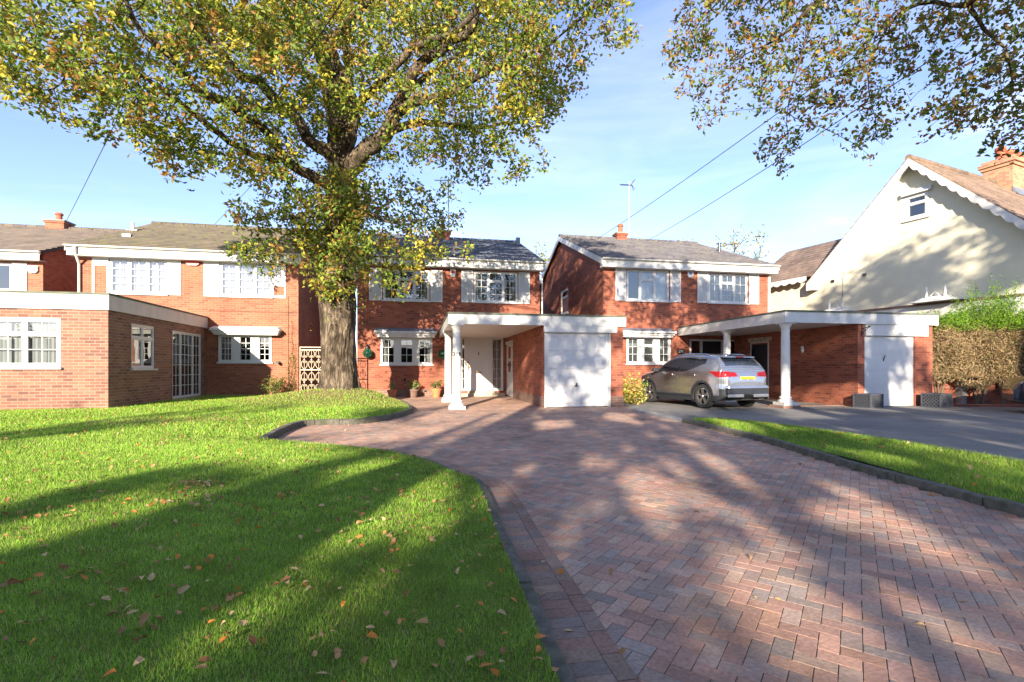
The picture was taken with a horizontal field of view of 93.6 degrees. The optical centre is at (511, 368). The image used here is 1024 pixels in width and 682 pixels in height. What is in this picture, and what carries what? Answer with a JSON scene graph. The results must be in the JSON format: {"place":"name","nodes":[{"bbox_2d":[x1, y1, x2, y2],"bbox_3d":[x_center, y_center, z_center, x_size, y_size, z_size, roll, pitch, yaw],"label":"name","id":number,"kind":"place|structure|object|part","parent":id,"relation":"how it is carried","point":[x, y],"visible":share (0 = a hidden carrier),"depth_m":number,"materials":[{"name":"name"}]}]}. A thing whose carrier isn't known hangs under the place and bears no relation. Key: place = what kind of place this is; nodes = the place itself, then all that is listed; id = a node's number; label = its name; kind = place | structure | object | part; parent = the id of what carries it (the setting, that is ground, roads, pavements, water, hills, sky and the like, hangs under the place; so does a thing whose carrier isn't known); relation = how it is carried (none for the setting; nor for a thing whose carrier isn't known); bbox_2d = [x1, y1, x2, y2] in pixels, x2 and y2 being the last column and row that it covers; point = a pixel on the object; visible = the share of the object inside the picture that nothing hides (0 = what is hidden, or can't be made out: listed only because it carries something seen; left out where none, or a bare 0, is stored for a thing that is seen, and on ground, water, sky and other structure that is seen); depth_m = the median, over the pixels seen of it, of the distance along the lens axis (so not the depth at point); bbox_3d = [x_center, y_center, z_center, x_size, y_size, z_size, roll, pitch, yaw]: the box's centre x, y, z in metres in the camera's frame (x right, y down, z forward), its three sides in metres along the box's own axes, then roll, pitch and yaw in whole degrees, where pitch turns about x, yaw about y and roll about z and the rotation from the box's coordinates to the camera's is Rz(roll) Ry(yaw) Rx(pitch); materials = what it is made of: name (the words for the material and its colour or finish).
{"place":"outdoors","nodes":[
{"label":"outdoors","id":0,"kind":"place"},
{"bbox_2d":[0,388,559,681],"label":"lawn","id":1,"kind":"structure","parent":0,"point":[510,653],"depth_m":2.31,"materials":[{"name":"green plant"}]},
{"bbox_2d":[34,572,43,576],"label":"fallen leaf","id":2,"kind":"object","parent":1,"relation":"on","point":[38,574],"visible":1,"depth_m":2.35,"materials":[{"name":"brown plant"}]},
{"bbox_2d":[101,595,110,599],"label":"fallen leaf","id":3,"kind":"object","parent":1,"relation":"on","point":[107,597],"visible":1,"depth_m":2.11,"materials":[{"name":"beige plant"}]},
{"bbox_2d":[117,626,125,634],"bbox_3d":[-1.502,1.007,1.847,0.032,0.011,0.053,-17,13,-17],"label":"fallen leaf","id":4,"kind":"object","parent":1,"relation":"on","point":[122,629],"visible":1,"depth_m":1.86,"materials":[{"name":"brown plant"}]},
{"bbox_2d":[147,571,155,579],"bbox_3d":[-1.754,1.009,2.338,0.037,0.008,0.061,-15,31,-25],"label":"fallen leaf","id":5,"kind":"object","parent":1,"relation":"on","point":[151,575],"visible":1,"depth_m":2.34,"materials":[{"name":"beige plant"}]},
{"bbox_2d":[225,594,233,600],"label":"fallen leaf","id":6,"kind":"object","parent":1,"relation":"on","point":[228,597],"visible":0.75,"depth_m":2.13,"materials":[{"name":"brown plant"}]},
{"bbox_2d":[0,488,505,681],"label":"leaf litter","id":7,"kind":"object","parent":1,"relation":"on","point":[139,658],"visible":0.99,"depth_m":2.27,"materials":[{"name":"brown plant"}]},
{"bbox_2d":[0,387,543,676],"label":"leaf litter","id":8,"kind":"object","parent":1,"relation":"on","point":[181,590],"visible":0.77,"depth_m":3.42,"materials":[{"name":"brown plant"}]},
{"bbox_2d":[253,375,292,394],"bbox_3d":[-8.707,0.590,17.529,1.285,0.875,0.889,0,0,-29],"label":"rose bush","id":9,"kind":"object","parent":1,"relation":"on","point":[275,387],"visible":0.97,"depth_m":17.48,"materials":[{"name":"green plant"}]},
{"bbox_2d":[280,575,289,581],"bbox_3d":[-1.105,1.022,2.327,0.060,0.012,0.036,-18,22,-26],"label":"fallen leaf","id":10,"kind":"object","parent":1,"relation":"on","point":[286,577],"visible":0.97,"depth_m":2.34,"materials":[{"name":"orange plant"}]},
{"bbox_2d":[0,0,642,389],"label":"oak tree","id":11,"kind":"object","parent":1,"relation":"on","point":[334,216],"visible":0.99,"depth_m":12.82,"materials":[{"name":"green plant"}]},
{"bbox_2d":[334,651,340,658],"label":"fallen leaf","id":12,"kind":"object","parent":1,"relation":"on","point":[337,654],"visible":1,"depth_m":1.76,"materials":[{"name":"brown plant"}]},
{"bbox_2d":[477,649,484,656],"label":"fallen leaf","id":13,"kind":"object","parent":1,"relation":"on","point":[481,652],"visible":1,"depth_m":1.85,"materials":[{"name":"brown plant"}]},
{"bbox_2d":[479,662,494,666],"bbox_3d":[-0.092,1.096,1.780,0.062,0.008,0.037,-5,-11,-12],"label":"fallen leaf","id":14,"kind":"object","parent":1,"relation":"on","point":[485,664],"visible":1,"depth_m":1.78,"materials":[{"name":"orange plant"}]},
{"bbox_2d":[536,645,540,651],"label":"fallen leaf","id":15,"kind":"object","parent":1,"relation":"on","point":[538,648],"visible":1,"depth_m":1.90,"materials":[{"name":"orange plant"}]},
{"bbox_2d":[535,632,545,637],"bbox_3d":[0.122,1.108,1.988,0.059,0.008,0.036,-6,7,0],"label":"fallen leaf","id":16,"kind":"object","parent":1,"relation":"on","point":[539,635],"visible":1,"depth_m":1.99,"materials":[{"name":"orange plant"}]},
{"bbox_2d":[271,0,343,104],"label":"overhead wire","id":17,"kind":"object","parent":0,"point":[308,51],"visible":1,"depth_m":9.76,"materials":[{"name":"rubber"}]},
{"bbox_2d":[0,0,1023,350],"label":"sky","id":18,"kind":"structure","parent":0,"point":[630,125],"materials":[{"name":"blue"}]},
{"bbox_2d":[274,396,1023,681],"bbox_3d":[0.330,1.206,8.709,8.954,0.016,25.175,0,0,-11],"label":"driveway","id":19,"kind":"structure","parent":0,"point":[560,465],"depth_m":3.25,"materials":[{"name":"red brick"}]},
{"bbox_2d":[260,397,412,439],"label":"kerb","id":20,"kind":"structure","parent":19,"relation":"on","point":[278,432],"depth_m":10.24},
{"bbox_2d":[387,381,396,397],"bbox_3d":[-4.769,0.840,19.128,0.407,0.720,0.416,0,0,-11],"label":"flower pot","id":21,"kind":"object","parent":19,"relation":"on","point":[391,391],"visible":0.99,"depth_m":19.04,"materials":[{"name":"ceramic"}]},
{"bbox_2d":[403,379,421,397],"bbox_3d":[-4.024,0.827,19.693,0.775,0.746,0.599,0,0,13],"label":"flower pot","id":22,"kind":"object","parent":19,"relation":"on","point":[412,392],"visible":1,"depth_m":19.58,"materials":[{"name":"ceramic"}]},
{"bbox_2d":[430,379,442,397],"bbox_3d":[-3.113,0.814,19.746,0.560,0.772,0.567,0,0,-11],"label":"flower pot","id":23,"kind":"object","parent":19,"relation":"on","point":[435,390],"visible":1,"depth_m":19.63,"materials":[{"name":"ceramic"}]},
{"bbox_2d":[375,448,640,681],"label":"driveway border","id":24,"kind":"object","parent":19,"relation":"on","point":[586,659],"visible":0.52,"depth_m":2.47,"materials":[{"name":"brick"}]},
{"bbox_2d":[307,442,575,681],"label":"kerb","id":25,"kind":"structure","parent":24,"relation":"on","point":[551,645],"depth_m":2.41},
{"bbox_2d":[628,406,681,421],"bbox_3d":[3.753,1.198,12.812,0.581,0.043,4.367,0,0,-3],"label":"path edging","id":26,"kind":"object","parent":19,"relation":"on","point":[638,409],"visible":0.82,"depth_m":12.50,"materials":[{"name":"concrete"}]},
{"bbox_2d":[344,406,967,653],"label":"leaf litter","id":27,"kind":"object","parent":19,"relation":"on","point":[622,650],"visible":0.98,"depth_m":2.99,"materials":[{"name":"brown plant"}]},
{"bbox_2d":[682,418,1023,516],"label":"kerb","id":28,"kind":"structure","parent":19,"relation":"on","point":[1003,505],"depth_m":5.16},
{"bbox_2d":[623,397,1023,459],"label":"asphalt driveway","id":29,"kind":"structure","parent":0,"point":[992,431],"depth_m":11.16,"materials":[{"name":"grey asphalt"}]},
{"bbox_2d":[623,369,648,404],"bbox_3d":[3.981,0.619,15.981,1.243,1.176,1.187,0,0,-11],"label":"hydrangea bush","id":30,"kind":"object","parent":29,"relation":"on","point":[632,394],"visible":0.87,"depth_m":15.85,"materials":[{"name":"yellow plant"}]},
{"bbox_2d":[641,352,768,407],"bbox_3d":[6.052,0.346,15.788,2.215,1.688,4.431,0,0,-19],"label":"parked car","id":31,"kind":"object","parent":29,"relation":"on","point":[706,380],"visible":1,"depth_m":14.21,"materials":[{"name":"grey paint"}]},
{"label":"side window","id":32,"kind":"part","parent":31,"relation":"part of","materials":[{"name":"black glass"}]},
{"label":"rear window","id":33,"kind":"part","parent":31,"relation":"part of","materials":[{"name":"black glass"}]},
{"bbox_2d":[853,393,883,407],"bbox_3d":[10.800,0.982,14.574,0.540,0.420,0.540,0,0,-18],"label":"planter","id":34,"kind":"object","parent":29,"relation":"on","point":[866,400],"visible":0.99,"depth_m":14.39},
{"bbox_2d":[921,393,952,407],"bbox_3d":[13.085,0.982,14.808,0.540,0.420,0.540,0,0,-18],"label":"planter","id":35,"kind":"object","parent":29,"relation":"on","point":[941,400],"visible":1,"depth_m":14.63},
{"bbox_2d":[694,417,1023,502],"bbox_3d":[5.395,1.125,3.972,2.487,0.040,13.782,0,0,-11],"label":"verge","id":36,"kind":"structure","parent":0,"point":[933,479],"depth_m":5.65,"materials":[{"name":"green plant"}]},
{"bbox_2d":[703,417,994,484],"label":"leaf litter","id":37,"kind":"object","parent":36,"relation":"on","point":[971,467],"visible":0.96,"depth_m":6.69,"materials":[{"name":"brown plant"}]},
{"bbox_2d":[1002,375,1023,403],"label":"parked car","id":38,"kind":"object","parent":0,"point":[1013,389],"visible":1,"depth_m":12.81,"materials":[{"name":"blue paint"}]},
{"label":"ground","id":39,"kind":"structure","parent":0,"visible":0},
{"bbox_2d":[0,212,124,291],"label":"brick house","id":40,"kind":"structure","parent":39,"relation":"on","point":[34,258],"depth_m":18.73,"materials":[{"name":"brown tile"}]},
{"bbox_2d":[0,263,11,289],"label":"window","id":41,"kind":"structure","parent":40,"relation":"in","point":[1,264],"depth_m":17.59,"materials":[{"name":"white plastic"}]},
{"bbox_2d":[67,34,158,218],"bbox_3d":[-13.953,-6.606,15.949,20.189,0.727,0.018,0,0,44],"label":"overhead wire","id":42,"kind":"object","parent":40,"relation":"attached to","point":[116,119],"visible":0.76,"depth_m":12.44,"materials":[{"name":"rubber"}]},
{"bbox_2d":[0,221,323,409],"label":"brick house","id":43,"kind":"structure","parent":39,"relation":"on","point":[154,311],"depth_m":17.15,"materials":[{"name":"brick"}]},
{"bbox_2d":[0,317,62,368],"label":"window","id":44,"kind":"structure","parent":43,"relation":"in","point":[25,342],"depth_m":11.81,"materials":[{"name":"white plastic"}]},
{"bbox_2d":[109,258,167,295],"bbox_3d":[-13.387,-3.267,17.241,1.933,1.294,0.227,0,0,-11],"label":"window","id":45,"kind":"structure","parent":43,"relation":"in","point":[126,276],"depth_m":17.27,"materials":[{"name":"white plastic"}]},
{"bbox_2d":[130,323,157,369],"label":"window","id":46,"kind":"structure","parent":43,"relation":"in","point":[134,327],"depth_m":13.54,"materials":[{"name":"white plastic"}]},
{"bbox_2d":[173,330,200,398],"bbox_3d":[-10.971,-0.110,16.181,0.060,2.180,2.021,0,0,-11],"label":"french door","id":47,"kind":"structure","parent":43,"relation":"in","point":[192,335],"depth_m":16.37,"materials":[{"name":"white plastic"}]},
{"bbox_2d":[216,335,272,363],"bbox_3d":[-9.908,-0.704,17.862,1.917,1.061,0.145,0,0,-11],"label":"window","id":48,"kind":"structure","parent":43,"relation":"in","point":[235,348],"depth_m":17.84,"materials":[{"name":"white plastic"}]},
{"bbox_2d":[217,262,272,297],"bbox_3d":[-9.901,-3.272,17.905,1.887,1.308,0.226,0,0,-11],"label":"window","id":49,"kind":"structure","parent":43,"relation":"in","point":[237,282],"depth_m":17.93,"materials":[{"name":"white plastic"}]},
{"bbox_2d":[215,100,328,223],"bbox_3d":[-9.668,-6.992,17.999,0.018,0.506,13.735,0,0,-43],"label":"overhead wire","id":50,"kind":"object","parent":43,"relation":"attached to","point":[265,170],"visible":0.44,"depth_m":15.31,"materials":[{"name":"rubber"}]},
{"bbox_2d":[286,321,298,391],"bbox_3d":[-8.291,-0.383,18.117,0.505,2.891,0.092,0,0,-11],"label":"ivy","id":51,"kind":"object","parent":43,"relation":"attached to","point":[293,363],"visible":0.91,"depth_m":18.13,"materials":[{"name":"green plant"}]},
{"bbox_2d":[299,347,320,389],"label":"decorative screen block wall","id":52,"kind":"structure","parent":43,"relation":"attached to","point":[304,369],"depth_m":18.34,"materials":[{"name":"beige concrete"}]},
{"bbox_2d":[356,175,626,409],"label":"brick house","id":53,"kind":"structure","parent":39,"relation":"on","point":[486,324],"depth_m":20.07,"materials":[{"name":"brick"}]},
{"bbox_2d":[363,347,371,357],"bbox_3d":[-5.919,-0.688,19.691,0.406,0.539,0.398,0,0,37],"label":"topiary ball","id":54,"kind":"object","parent":53,"relation":"hanging from","point":[367,353],"visible":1,"depth_m":19.59,"materials":[{"name":"green plant"}]},
{"bbox_2d":[382,269,430,301],"bbox_3d":[-4.450,-3.472,20.268,2.011,1.353,0.225,0,0,-11],"label":"window","id":55,"kind":"structure","parent":53,"relation":"in","point":[426,278],"depth_m":20.30,"materials":[{"name":"white plastic"}]},
{"bbox_2d":[379,338,433,365],"bbox_3d":[-4.442,-0.693,20.269,2.232,1.167,0.225,0,0,-11],"label":"window","id":56,"kind":"structure","parent":53,"relation":"in","point":[415,346],"depth_m":20.20,"materials":[{"name":"white plastic"}]},
{"bbox_2d":[438,346,444,358],"bbox_3d":[-2.921,-0.664,20.262,0.401,0.543,0.405,0,0,42],"label":"topiary ball","id":57,"kind":"object","parent":53,"relation":"hanging from","point":[441,353],"visible":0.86,"depth_m":20.15,"materials":[{"name":"green plant"}]},
{"bbox_2d":[467,338,489,389],"bbox_3d":[-1.461,-0.183,20.833,1.002,2.226,0.104,0,0,-11],"label":"front door","id":58,"kind":"structure","parent":53,"relation":"in","point":[478,349],"depth_m":20.85,"materials":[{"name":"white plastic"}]},
{"bbox_2d":[473,271,518,303],"bbox_3d":[-0.712,-3.508,20.981,2.042,1.386,0.225,0,0,-11],"label":"window","id":59,"kind":"structure","parent":53,"relation":"in","point":[514,294],"depth_m":20.95,"materials":[{"name":"white plastic"}]},
{"bbox_2d":[507,343,512,396],"bbox_3d":[-0.061,0.080,20.197,0.060,2.200,1.528,0,0,-11],"label":"side door","id":60,"kind":"structure","parent":53,"relation":"in","point":[510,346],"depth_m":20.21,"materials":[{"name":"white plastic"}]},
{"bbox_2d":[507,372,512,393],"bbox_3d":[-0.061,0.650,20.197,0.030,1.000,1.328,0,0,-11],"label":"door panel","id":61,"kind":"structure","parent":53,"relation":"in","point":[509,374],"depth_m":20.13,"materials":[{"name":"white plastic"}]},
{"bbox_2d":[546,333,608,406],"bbox_3d":[2.016,0.061,14.771,2.025,2.238,0.096,0,0,-11],"label":"garage door","id":62,"kind":"structure","parent":53,"relation":"in","point":[577,365],"depth_m":14.78,"materials":[{"name":"white plastic"}]},
{"bbox_2d":[533,241,551,274],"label":"background tree","id":63,"kind":"object","parent":39,"relation":"on","point":[542,255],"visible":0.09,"depth_m":42.03,"materials":[{"name":"green plant"}]},
{"bbox_2d":[540,180,939,408],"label":"brick house","id":64,"kind":"structure","parent":39,"relation":"on","point":[670,299],"depth_m":19.68,"materials":[{"name":"brick"}]},
{"bbox_2d":[561,288,568,313],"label":"window","id":65,"kind":"structure","parent":64,"relation":"in","point":[564,294],"depth_m":24.95,"materials":[{"name":"white plastic"}]},
{"bbox_2d":[625,337,670,364],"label":"window","id":66,"kind":"structure","parent":64,"relation":"in","point":[655,347],"depth_m":19.92,"materials":[{"name":"white plastic"}]},
{"bbox_2d":[626,269,670,302],"bbox_3d":[5.629,-3.399,19.951,1.994,1.320,0.225,0,0,-11],"label":"window","id":67,"kind":"structure","parent":64,"relation":"in","point":[653,286],"depth_m":20.03,"materials":[{"name":"white plastic"}]},
{"bbox_2d":[703,341,720,353],"bbox_3d":[8.514,0.015,20.529,0.913,2.330,0.040,0,0,-11],"label":"front door","id":68,"kind":"structure","parent":64,"relation":"in","point":[712,347],"depth_m":20.52,"materials":[{"name":"black paint"}]},
{"bbox_2d":[708,273,749,304],"bbox_3d":[9.271,-3.391,20.645,1.972,1.297,0.225,0,0,-11],"label":"window","id":69,"kind":"structure","parent":64,"relation":"in","point":[742,299],"depth_m":20.67,"materials":[{"name":"white plastic"}]},
{"bbox_2d":[597,25,897,238],"bbox_3d":[5.831,-6.580,17.000,0.020,0.348,16.241,0,0,-10],"label":"overhead wire","id":70,"kind":"object","parent":64,"relation":"attached to","point":[731,146],"visible":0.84,"depth_m":14.06,"materials":[{"name":"rubber"}]},
{"bbox_2d":[750,341,768,398],"bbox_3d":[9.879,0.075,19.109,0.110,2.250,1.042,0,0,-11],"label":"side door","id":71,"kind":"structure","parent":64,"relation":"in","point":[760,351],"depth_m":18.96,"materials":[{"name":"black paint"}]},
{"bbox_2d":[649,58,932,239],"bbox_3d":[7.502,-6.241,17.000,0.020,0.828,16.024,0,0,-3],"label":"overhead wire","id":72,"kind":"object","parent":64,"relation":"attached to","point":[792,151],"visible":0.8,"depth_m":12.84,"materials":[{"name":"rubber"}]},
{"bbox_2d":[865,336,912,405],"bbox_3d":[11.822,0.086,15.086,1.895,2.188,0.094,0,0,-11],"label":"garage door","id":73,"kind":"structure","parent":64,"relation":"in","point":[888,359],"depth_m":15.10,"materials":[{"name":"white plastic"}]},
{"bbox_2d":[710,224,770,259],"bbox_3d":[18.293,-5.241,39.959,6.408,13.084,6.242,0,0,-11],"label":"background tree","id":74,"kind":"object","parent":39,"relation":"on","point":[739,244],"visible":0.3,"depth_m":39.20,"materials":[{"name":"brown plant"}]},
{"bbox_2d":[659,0,1023,179],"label":"oak tree","id":75,"kind":"object","parent":39,"relation":"on","point":[989,66],"visible":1,"depth_m":7.80,"materials":[{"name":"green plant"}]},
{"bbox_2d":[770,146,1023,366],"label":"cream house","id":76,"kind":"structure","parent":39,"relation":"on","point":[922,234],"depth_m":18.57,"materials":[{"name":"white paint"}]},
{"bbox_2d":[903,190,930,222],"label":"window","id":77,"kind":"structure","parent":76,"relation":"in","point":[907,199],"depth_m":18.34,"materials":[{"name":"white plastic"}]},
{"bbox_2d":[921,273,1023,404],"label":"conifer hedge","id":78,"kind":"object","parent":39,"relation":"on","point":[960,359],"visible":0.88,"depth_m":15.32,"materials":[{"name":"green plant"}]},
{"bbox_2d":[932,377,1023,406],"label":"boundary wall","id":79,"kind":"structure","parent":39,"relation":"on","point":[962,396],"depth_m":15.70,"materials":[{"name":"red brick"}]}
]}

